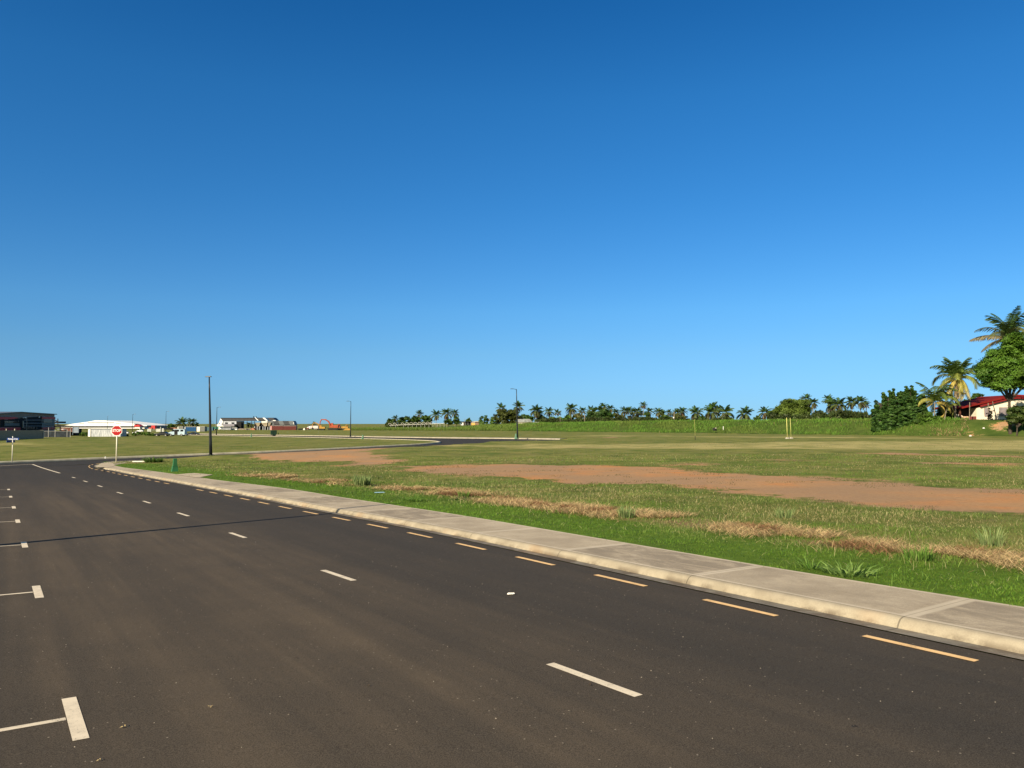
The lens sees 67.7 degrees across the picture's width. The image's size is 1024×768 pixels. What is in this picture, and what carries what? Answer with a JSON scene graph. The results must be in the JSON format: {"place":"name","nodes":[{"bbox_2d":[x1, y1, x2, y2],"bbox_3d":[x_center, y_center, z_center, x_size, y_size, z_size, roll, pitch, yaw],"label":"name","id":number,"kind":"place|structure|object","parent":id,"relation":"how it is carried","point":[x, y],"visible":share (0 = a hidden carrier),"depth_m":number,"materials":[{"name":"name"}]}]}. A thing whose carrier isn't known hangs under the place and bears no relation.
{"place":"outdoors","nodes":[
{"label":"outdoors","id":0,"kind":"place"},
{"bbox_2d":[0,434,548,468],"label":"crossing road","id":1,"kind":"structure","parent":0,"point":[447,441],"depth_m":95.35,"materials":[{"name":"asphalt"}]},
{"bbox_2d":[0,435,440,463],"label":"kerb","id":2,"kind":"structure","parent":1,"relation":"on","point":[94,458],"depth_m":77.56,"materials":[{"name":"concrete"}]},
{"bbox_2d":[515,389,518,438],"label":"street lamp","id":3,"kind":"object","parent":1,"relation":"on","point":[516,414],"visible":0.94,"depth_m":132.54,"materials":[{"name":"metal"}]},
{"bbox_2d":[0,464,1023,767],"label":"road","id":4,"kind":"structure","parent":0,"point":[432,648],"depth_m":6.34,"materials":[{"name":"asphalt"}]},
{"bbox_2d":[0,507,65,731],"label":"parking bay lines","id":5,"kind":"object","parent":4,"relation":"on","point":[32,724],"visible":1,"depth_m":4.91,"materials":[{"name":"white paint"}]},
{"bbox_2d":[7,489,88,740],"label":"parking bay bars","id":6,"kind":"object","parent":4,"relation":"on","point":[76,724],"visible":1,"depth_m":5.07,"materials":[{"name":"white paint"}]},
{"bbox_2d":[73,477,642,696],"bbox_3d":[-11.148,3.599,23.152,0.434,0.913,42.912,2,-4,-34],"label":"line","id":7,"kind":"object","parent":4,"relation":"on","point":[599,681],"visible":0.98,"depth_m":5.92,"materials":[{"name":"white paint"}]},
{"bbox_2d":[19,532,974,760],"bbox_3d":[-2.729,2.552,9.831,6.725,0.355,16.621,2,-4,-35],"label":"road grit","id":8,"kind":"object","parent":4,"relation":"on","point":[385,632],"visible":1,"depth_m":7.28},
{"bbox_2d":[88,463,977,660],"bbox_3d":[-12.713,4.046,30.500,7.888,1.438,78.140,2,-3,-28],"label":"no stopping line","id":9,"kind":"object","parent":4,"relation":"on","point":[909,645],"visible":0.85,"depth_m":8.42,"materials":[{"name":"yellow paint"}]},
{"bbox_2d":[0,419,1023,660],"bbox_3d":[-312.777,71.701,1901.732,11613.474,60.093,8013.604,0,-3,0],"label":"ground","id":10,"kind":"structure","parent":0,"point":[950,499],"depth_m":42.90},
{"bbox_2d":[7,436,18,460],"bbox_3d":[-40.060,5.235,61.200,0.843,2.082,0.516,2,-3,-28],"label":"street name sign","id":11,"kind":"object","parent":10,"relation":"on","point":[12,439],"visible":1,"depth_m":61.17,"materials":[{"name":"metal"}]},
{"bbox_2d":[0,429,43,439],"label":"block wall","id":12,"kind":"structure","parent":10,"relation":"on","point":[25,434],"depth_m":156.23,"materials":[{"name":"concrete"}]},
{"bbox_2d":[0,412,56,430],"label":"industrial building","id":13,"kind":"structure","parent":10,"relation":"on","point":[10,421],"depth_m":192.07,"materials":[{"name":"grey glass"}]},
{"bbox_2d":[44,427,70,436],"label":"shade fence","id":14,"kind":"object","parent":10,"relation":"on","point":[48,433],"visible":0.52,"depth_m":177.63,"materials":[{"name":"fabric"}]},
{"bbox_2d":[54,419,81,435],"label":"open shed","id":15,"kind":"structure","parent":10,"relation":"on","point":[64,427],"depth_m":197.75,"materials":[{"name":"beige metal"}]},
{"bbox_2d":[72,427,78,434],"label":"blue grey screen","id":16,"kind":"object","parent":10,"relation":"on","point":[75,430],"visible":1,"depth_m":185.66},
{"bbox_2d":[96,463,113,466],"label":"corner footpath","id":17,"kind":"structure","parent":10,"relation":"on","point":[107,465],"depth_m":54.08,"materials":[{"name":"concrete"}]},
{"bbox_2d":[88,429,126,436],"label":"corrugated hoarding","id":18,"kind":"object","parent":10,"relation":"on","point":[99,433],"visible":0.91,"depth_m":186.33,"materials":[{"name":"white paint"}]},
{"bbox_2d":[111,425,121,461],"bbox_3d":[-31.079,4.714,59.958,0.811,2.902,0.112,0,-3,-6],"label":"stop sign","id":19,"kind":"object","parent":10,"relation":"on","point":[116,430],"visible":1,"depth_m":59.95,"materials":[{"name":"metal"}]},
{"bbox_2d":[67,420,167,428],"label":"white hall","id":20,"kind":"structure","parent":10,"relation":"on","point":[98,424],"depth_m":428.90,"materials":[{"name":"paint"}]},
{"bbox_2d":[131,432,154,435],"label":"bush","id":21,"kind":"object","parent":10,"relation":"on","point":[141,433],"visible":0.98,"depth_m":194.29,"materials":[{"name":"green plant"}]},
{"bbox_2d":[142,457,164,462],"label":"leafy shrub","id":22,"kind":"object","parent":10,"relation":"on","point":[150,460],"visible":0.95,"depth_m":58.90,"materials":[{"name":"green plant"}]},
{"bbox_2d":[154,432,169,435],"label":"parked car","id":23,"kind":"object","parent":10,"relation":"on","point":[163,433],"visible":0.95,"depth_m":190.72,"materials":[{"name":"black paint"}]},
{"bbox_2d":[171,458,177,471],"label":"service pillar","id":24,"kind":"structure","parent":10,"relation":"on","point":[174,467],"depth_m":44.69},
{"bbox_2d":[169,429,186,435],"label":"parked van","id":25,"kind":"object","parent":10,"relation":"on","point":[180,432],"visible":0.97,"depth_m":194.70,"materials":[{"name":"white paint"}]},
{"bbox_2d":[174,417,190,428],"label":"coconut palm","id":26,"kind":"object","parent":10,"relation":"on","point":[181,422],"visible":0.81,"depth_m":418.77,"materials":[{"name":"green plant"}]},
{"bbox_2d":[185,427,196,430],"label":"shipping container","id":27,"kind":"object","parent":10,"relation":"on","point":[191,428],"visible":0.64,"depth_m":311.48,"materials":[{"name":"metal"}]},
{"bbox_2d":[187,418,196,426],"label":"coconut palm","id":28,"kind":"object","parent":10,"relation":"on","point":[192,423],"visible":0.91,"depth_m":428.71,"materials":[{"name":"green plant"}]},
{"bbox_2d":[174,473,212,476],"bbox_3d":[-16.434,4.757,39.877,1.590,0.099,5.180,2,-4,-38],"label":"driveway apron","id":29,"kind":"object","parent":10,"relation":"on","point":[195,474],"visible":1,"depth_m":40.46,"materials":[{"name":"concrete"}]},
{"bbox_2d":[197,427,206,431],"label":"shipping container","id":30,"kind":"object","parent":10,"relation":"on","point":[199,429],"visible":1,"depth_m":304.47,"materials":[{"name":"metal"}]},
{"bbox_2d":[205,376,212,455],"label":"street lamp","id":31,"kind":"object","parent":10,"relation":"on","point":[210,441],"visible":0.94,"depth_m":72.66,"materials":[{"name":"metal"}]},
{"bbox_2d":[217,416,256,429],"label":"white barn","id":32,"kind":"structure","parent":10,"relation":"on","point":[238,423],"depth_m":394.38,"materials":[{"name":"metal"}]},
{"bbox_2d":[255,416,269,422],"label":"gabled house","id":33,"kind":"structure","parent":10,"relation":"on","point":[262,420],"depth_m":397.57,"materials":[{"name":"stone"}]},
{"bbox_2d":[260,422,268,429],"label":"gable shelter","id":34,"kind":"object","parent":10,"relation":"on","point":[263,426],"visible":0.75,"depth_m":378.27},
{"bbox_2d":[270,426,282,429],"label":"shipping container","id":35,"kind":"object","parent":10,"relation":"on","point":[276,427],"visible":0.76,"depth_m":371.38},
{"bbox_2d":[268,421,296,425],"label":"arched shed","id":36,"kind":"structure","parent":10,"relation":"on","point":[284,423],"depth_m":384.49,"materials":[{"name":"grey metal"}]},
{"bbox_2d":[283,426,296,429],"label":"shipping container","id":37,"kind":"object","parent":10,"relation":"on","point":[289,427],"visible":0.82,"depth_m":371.40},
{"bbox_2d":[320,419,338,429],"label":"excavator","id":38,"kind":"object","parent":10,"relation":"on","point":[333,427],"visible":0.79,"depth_m":370.06,"materials":[{"name":"orange metal"}]},
{"bbox_2d":[350,474,372,485],"bbox_3d":[-5.990,3.819,30.590,0.941,0.497,1.052,-1,-3,18],"label":"grass tuft","id":39,"kind":"object","parent":10,"relation":"on","point":[363,481],"visible":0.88,"depth_m":30.36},
{"bbox_2d":[200,433,566,439],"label":"footpath","id":40,"kind":"structure","parent":10,"relation":"on","point":[403,437],"depth_m":163.34,"materials":[{"name":"concrete"}]},
{"bbox_2d":[397,416,410,422],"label":"round tree","id":41,"kind":"object","parent":10,"relation":"on","point":[402,419],"visible":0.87,"depth_m":558.23,"materials":[{"name":"green plant"}]},
{"bbox_2d":[398,495,424,501],"bbox_3d":[-2.962,3.372,22.613,0.895,0.190,0.930,2,-3,-31],"label":"broad leaf weed","id":42,"kind":"object","parent":10,"relation":"on","point":[416,499],"visible":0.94,"depth_m":22.64,"materials":[{"name":"green plant"}]},
{"bbox_2d":[410,415,419,427],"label":"round tree","id":43,"kind":"object","parent":10,"relation":"on","point":[414,418],"visible":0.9,"depth_m":558.19,"materials":[{"name":"green plant"}]},
{"bbox_2d":[391,422,443,426],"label":"hooped frame","id":44,"kind":"object","parent":10,"relation":"on","point":[416,424],"visible":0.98,"depth_m":399.31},
{"bbox_2d":[417,415,432,423],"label":"round tree","id":45,"kind":"object","parent":10,"relation":"on","point":[425,418],"visible":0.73,"depth_m":557.64,"materials":[{"name":"green plant"}]},
{"bbox_2d":[428,409,440,419],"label":"coconut palm","id":46,"kind":"object","parent":10,"relation":"on","point":[436,414],"visible":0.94,"depth_m":498.77,"materials":[{"name":"green plant"}]},
{"bbox_2d":[439,408,452,419],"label":"coconut palm","id":47,"kind":"object","parent":10,"relation":"on","point":[446,412],"visible":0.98,"depth_m":479.21,"materials":[{"name":"green plant"}]},
{"bbox_2d":[444,419,452,424],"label":"round tree","id":48,"kind":"object","parent":10,"relation":"on","point":[449,421],"visible":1,"depth_m":468.62,"materials":[{"name":"green plant"}]},
{"bbox_2d":[450,409,459,417],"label":"coconut palm","id":49,"kind":"object","parent":10,"relation":"on","point":[454,412],"visible":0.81,"depth_m":478.77,"materials":[{"name":"green plant"}]},
{"bbox_2d":[452,416,460,425],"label":"round tree","id":50,"kind":"object","parent":10,"relation":"on","point":[457,421],"visible":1,"depth_m":468.41,"materials":[{"name":"green plant"}]},
{"bbox_2d":[457,490,469,496],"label":"grass tuft","id":51,"kind":"object","parent":10,"relation":"on","point":[464,494],"visible":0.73,"depth_m":24.09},
{"bbox_2d":[478,415,489,424],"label":"round tree","id":52,"kind":"object","parent":10,"relation":"on","point":[485,420],"visible":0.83,"depth_m":468.29,"materials":[{"name":"green plant"}]},
{"bbox_2d":[495,402,505,411],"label":"coconut palm","id":53,"kind":"object","parent":10,"relation":"on","point":[501,405],"visible":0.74,"depth_m":469.61,"materials":[{"name":"green plant"}]},
{"bbox_2d":[491,409,524,423],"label":"tree","id":54,"kind":"object","parent":10,"relation":"on","point":[504,416],"visible":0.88,"depth_m":457.67,"materials":[{"name":"green plant"}]},
{"bbox_2d":[512,401,525,412],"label":"coconut palm","id":55,"kind":"object","parent":10,"relation":"on","point":[519,408],"visible":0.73,"depth_m":498.91,"materials":[{"name":"green plant"}]},
{"bbox_2d":[518,419,536,423],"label":"iron roofed shed","id":56,"kind":"structure","parent":10,"relation":"on","point":[521,421],"depth_m":329.33,"materials":[{"name":"metal"}]},
{"bbox_2d":[521,414,534,420],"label":"round tree","id":57,"kind":"object","parent":10,"relation":"on","point":[531,418],"visible":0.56,"depth_m":468.12,"materials":[{"name":"green plant"}]},
{"bbox_2d":[528,404,542,418],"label":"coconut palm","id":58,"kind":"object","parent":10,"relation":"on","point":[536,412],"visible":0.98,"depth_m":498.41,"materials":[{"name":"green plant"}]},
{"bbox_2d":[543,407,554,416],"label":"coconut palm","id":59,"kind":"object","parent":10,"relation":"on","point":[549,410],"visible":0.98,"depth_m":519.20,"materials":[{"name":"green plant"}]},
{"bbox_2d":[94,464,1023,659],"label":"kerb channel","id":60,"kind":"object","parent":10,"relation":"on","point":[924,636],"visible":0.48,"depth_m":9.03,"materials":[{"name":"concrete"}]},
{"bbox_2d":[99,462,1023,653],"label":"kerb","id":61,"kind":"structure","parent":10,"relation":"on","point":[997,641],"depth_m":9.25,"materials":[{"name":"concrete"}]},
{"bbox_2d":[99,461,1023,638],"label":"footpath","id":62,"kind":"structure","parent":10,"relation":"on","point":[992,617],"depth_m":10.27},
{"bbox_2d":[104,452,1023,605],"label":"grass","id":63,"kind":"structure","parent":10,"relation":"on","point":[862,519],"depth_m":19.86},
{"bbox_2d":[558,414,573,419],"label":"round tree","id":64,"kind":"object","parent":10,"relation":"on","point":[567,416],"visible":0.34,"depth_m":498.72,"materials":[{"name":"green plant"}]},
{"bbox_2d":[565,403,578,419],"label":"coconut palm","id":65,"kind":"object","parent":10,"relation":"on","point":[573,411],"visible":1,"depth_m":479.28,"materials":[{"name":"green plant"}]},
{"bbox_2d":[573,413,583,418],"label":"round tree","id":66,"kind":"object","parent":10,"relation":"on","point":[576,415],"visible":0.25,"depth_m":498.03,"materials":[{"name":"green plant"}]},
{"bbox_2d":[578,407,586,414],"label":"coconut palm","id":67,"kind":"object","parent":10,"relation":"on","point":[581,411],"visible":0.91,"depth_m":539.11,"materials":[{"name":"green plant"}]},
{"bbox_2d":[585,406,610,417],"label":"tree","id":68,"kind":"object","parent":10,"relation":"on","point":[597,414],"visible":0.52,"depth_m":497.48,"materials":[{"name":"green plant"}]},
{"bbox_2d":[619,406,629,416],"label":"coconut palm","id":69,"kind":"object","parent":10,"relation":"on","point":[625,410],"visible":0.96,"depth_m":538.85,"materials":[{"name":"green plant"}]},
{"bbox_2d":[225,471,1023,578],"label":"cut straw","id":70,"kind":"object","parent":10,"relation":"on","point":[768,528],"visible":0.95,"depth_m":14.95,"materials":[{"name":"beige plant"}]},
{"bbox_2d":[615,505,636,517],"bbox_3d":[2.633,2.921,17.677,0.578,0.361,0.654,0,-3,0],"label":"grass tuft","id":71,"kind":"object","parent":10,"relation":"on","point":[622,513],"visible":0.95,"depth_m":17.65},
{"bbox_2d":[385,409,871,427],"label":"undergrowth","id":72,"kind":"object","parent":10,"relation":"on","point":[837,413],"visible":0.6,"depth_m":366.66,"materials":[{"name":"green plant"}]},
{"bbox_2d":[629,408,636,416],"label":"coconut palm","id":73,"kind":"object","parent":10,"relation":"on","point":[633,411],"visible":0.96,"depth_m":548.96,"materials":[{"name":"green plant"}]},
{"bbox_2d":[639,401,646,415],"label":"coconut palm","id":74,"kind":"object","parent":10,"relation":"on","point":[643,407],"visible":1,"depth_m":519.71,"materials":[{"name":"green plant"}]},
{"bbox_2d":[653,407,662,417],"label":"coconut palm","id":75,"kind":"object","parent":10,"relation":"on","point":[658,412],"visible":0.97,"depth_m":559.39,"materials":[{"name":"green plant"}]},
{"bbox_2d":[669,413,687,419],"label":"olive tree","id":76,"kind":"object","parent":10,"relation":"on","point":[677,415],"visible":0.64,"depth_m":497.91,"materials":[{"name":"green plant"}]},
{"bbox_2d":[349,416,1012,435],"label":"tall cane grass","id":77,"kind":"structure","parent":10,"relation":"on","point":[492,427],"depth_m":205.34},
{"bbox_2d":[675,407,686,415],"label":"coconut palm","id":78,"kind":"object","parent":10,"relation":"on","point":[681,410],"visible":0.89,"depth_m":558.68,"materials":[{"name":"green plant"}]},
{"bbox_2d":[688,406,703,419],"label":"coconut palm","id":79,"kind":"object","parent":10,"relation":"on","point":[696,412],"visible":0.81,"depth_m":379.02,"materials":[{"name":"green plant"}]},
{"bbox_2d":[700,403,720,418],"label":"coconut palm","id":80,"kind":"object","parent":10,"relation":"on","point":[709,409],"visible":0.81,"depth_m":379.00,"materials":[{"name":"green plant"}]},
{"bbox_2d":[717,404,734,417],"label":"coconut palm","id":81,"kind":"object","parent":10,"relation":"on","point":[727,409],"visible":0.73,"depth_m":378.74,"materials":[{"name":"green plant"}]},
{"bbox_2d":[737,405,754,419],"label":"coconut palm","id":82,"kind":"object","parent":10,"relation":"on","point":[745,410],"visible":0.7,"depth_m":368.79,"materials":[{"name":"green plant"}]},
{"bbox_2d":[758,406,771,419],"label":"coconut palm","id":83,"kind":"object","parent":10,"relation":"on","point":[763,409],"visible":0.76,"depth_m":359.20,"materials":[{"name":"green plant"}]},
{"bbox_2d":[772,507,794,518],"bbox_3d":[6.320,2.948,17.709,0.559,0.319,0.532,-1,-3,22],"label":"grass tuft","id":84,"kind":"object","parent":10,"relation":"on","point":[788,513],"visible":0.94,"depth_m":17.63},
{"bbox_2d":[768,398,813,415],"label":"tree","id":85,"kind":"object","parent":10,"relation":"on","point":[788,406],"visible":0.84,"depth_m":327.20,"materials":[{"name":"green plant"}]},
{"bbox_2d":[790,555,832,569],"bbox_3d":[4.115,2.439,10.407,0.628,0.156,0.618,0,-3,0],"label":"broad leaf weed","id":86,"kind":"object","parent":10,"relation":"on","point":[807,565],"visible":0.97,"depth_m":10.45,"materials":[{"name":"green plant"}]},
{"bbox_2d":[806,398,819,409],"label":"coconut palm","id":87,"kind":"object","parent":10,"relation":"on","point":[814,405],"visible":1,"depth_m":319.58,"materials":[{"name":"green plant"}]},
{"bbox_2d":[821,397,836,412],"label":"coconut palm","id":88,"kind":"object","parent":10,"relation":"on","point":[828,402],"visible":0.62,"depth_m":309.46,"materials":[{"name":"green plant"}]},
{"bbox_2d":[830,397,847,409],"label":"coconut palm","id":89,"kind":"object","parent":10,"relation":"on","point":[838,400],"visible":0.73,"depth_m":304.47,"materials":[{"name":"green plant"}]},
{"bbox_2d":[816,560,882,577],"bbox_3d":[4.346,2.391,9.921,0.890,0.175,0.862,2,-4,-38],"label":"broad leaf weed","id":90,"kind":"object","parent":10,"relation":"on","point":[848,572],"visible":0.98,"depth_m":9.92,"materials":[{"name":"green plant"}]},
{"bbox_2d":[845,396,857,410],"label":"coconut palm","id":91,"kind":"object","parent":10,"relation":"on","point":[850,399],"visible":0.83,"depth_m":309.51,"materials":[{"name":"green plant"}]},
{"bbox_2d":[852,395,868,411],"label":"coconut palm","id":92,"kind":"object","parent":10,"relation":"on","point":[860,404],"visible":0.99,"depth_m":299.52,"materials":[{"name":"green plant"}]},
{"bbox_2d":[870,385,927,432],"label":"dark leafy tree","id":93,"kind":"object","parent":10,"relation":"on","point":[893,410],"visible":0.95,"depth_m":158.26,"materials":[{"name":"green plant"}]},
{"bbox_2d":[901,545,939,561],"bbox_3d":[6.014,2.453,11.209,0.542,0.262,0.520,0,-3,0],"label":"grass tuft","id":94,"kind":"object","parent":10,"relation":"on","point":[920,556],"visible":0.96,"depth_m":11.13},
{"bbox_2d":[911,411,942,425],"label":"leafy bush","id":95,"kind":"object","parent":10,"relation":"on","point":[928,416],"visible":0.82,"depth_m":156.17,"materials":[{"name":"green plant"}]},
{"bbox_2d":[915,382,960,417],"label":"coconut palm","id":96,"kind":"object","parent":10,"relation":"on","point":[931,399],"visible":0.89,"depth_m":157.41,"materials":[{"name":"green plant"}]},
{"bbox_2d":[935,406,953,418],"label":"leafy bush","id":97,"kind":"object","parent":10,"relation":"on","point":[940,413],"visible":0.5,"depth_m":162.12,"materials":[{"name":"green plant"}]},
{"bbox_2d":[937,397,960,419],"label":"coconut palm","id":98,"kind":"object","parent":10,"relation":"on","point":[950,404],"visible":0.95,"depth_m":156.67,"materials":[{"name":"green plant"}]},
{"bbox_2d":[930,357,979,417],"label":"coconut palm","id":99,"kind":"object","parent":10,"relation":"on","point":[955,371],"visible":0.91,"depth_m":158.63,"materials":[{"name":"green plant"}]},
{"bbox_2d":[971,393,983,398],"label":"distant tree","id":100,"kind":"object","parent":10,"relation":"on","point":[974,395],"visible":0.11,"depth_m":214.71,"materials":[{"name":"green plant"}]},
{"bbox_2d":[935,395,1023,419],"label":"red roofed house","id":101,"kind":"structure","parent":10,"relation":"on","point":[978,407],"depth_m":159.97,"materials":[{"name":"paint"}]},
{"bbox_2d":[999,407,1007,415],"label":"window","id":102,"kind":"structure","parent":101,"relation":"in","point":[1002,410],"depth_m":159.80,"materials":[{"name":"white glass"}]},
{"bbox_2d":[971,524,1006,546],"bbox_3d":[8.083,2.535,12.901,0.625,0.384,0.630,0,-3,0],"label":"grass tuft","id":103,"kind":"object","parent":10,"relation":"on","point":[997,535],"visible":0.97,"depth_m":12.87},
{"bbox_2d":[969,332,1023,433],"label":"shade tree","id":104,"kind":"object","parent":10,"relation":"on","point":[1001,369],"visible":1,"depth_m":139.96,"materials":[{"name":"green plant"}]},
{"bbox_2d":[969,306,1023,394],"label":"coconut palm","id":105,"kind":"object","parent":10,"relation":"on","point":[1011,324],"visible":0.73,"depth_m":178.49,"materials":[{"name":"green plant"}]},
{"bbox_2d":[1005,405,1023,435],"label":"tree","id":106,"kind":"object","parent":10,"relation":"on","point":[1015,415],"visible":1,"depth_m":138.77,"materials":[{"name":"green plant"}]},
{"bbox_2d":[0,0,1023,423],"label":"sky","id":107,"kind":"structure","parent":0,"point":[309,209],"materials":[{"name":"blue"}]},
{"bbox_2d":[101,439,1022,517],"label":"rough turf","id":108,"kind":"structure","parent":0,"point":[812,499],"depth_m":42.16,"materials":[{"name":"green plant"}]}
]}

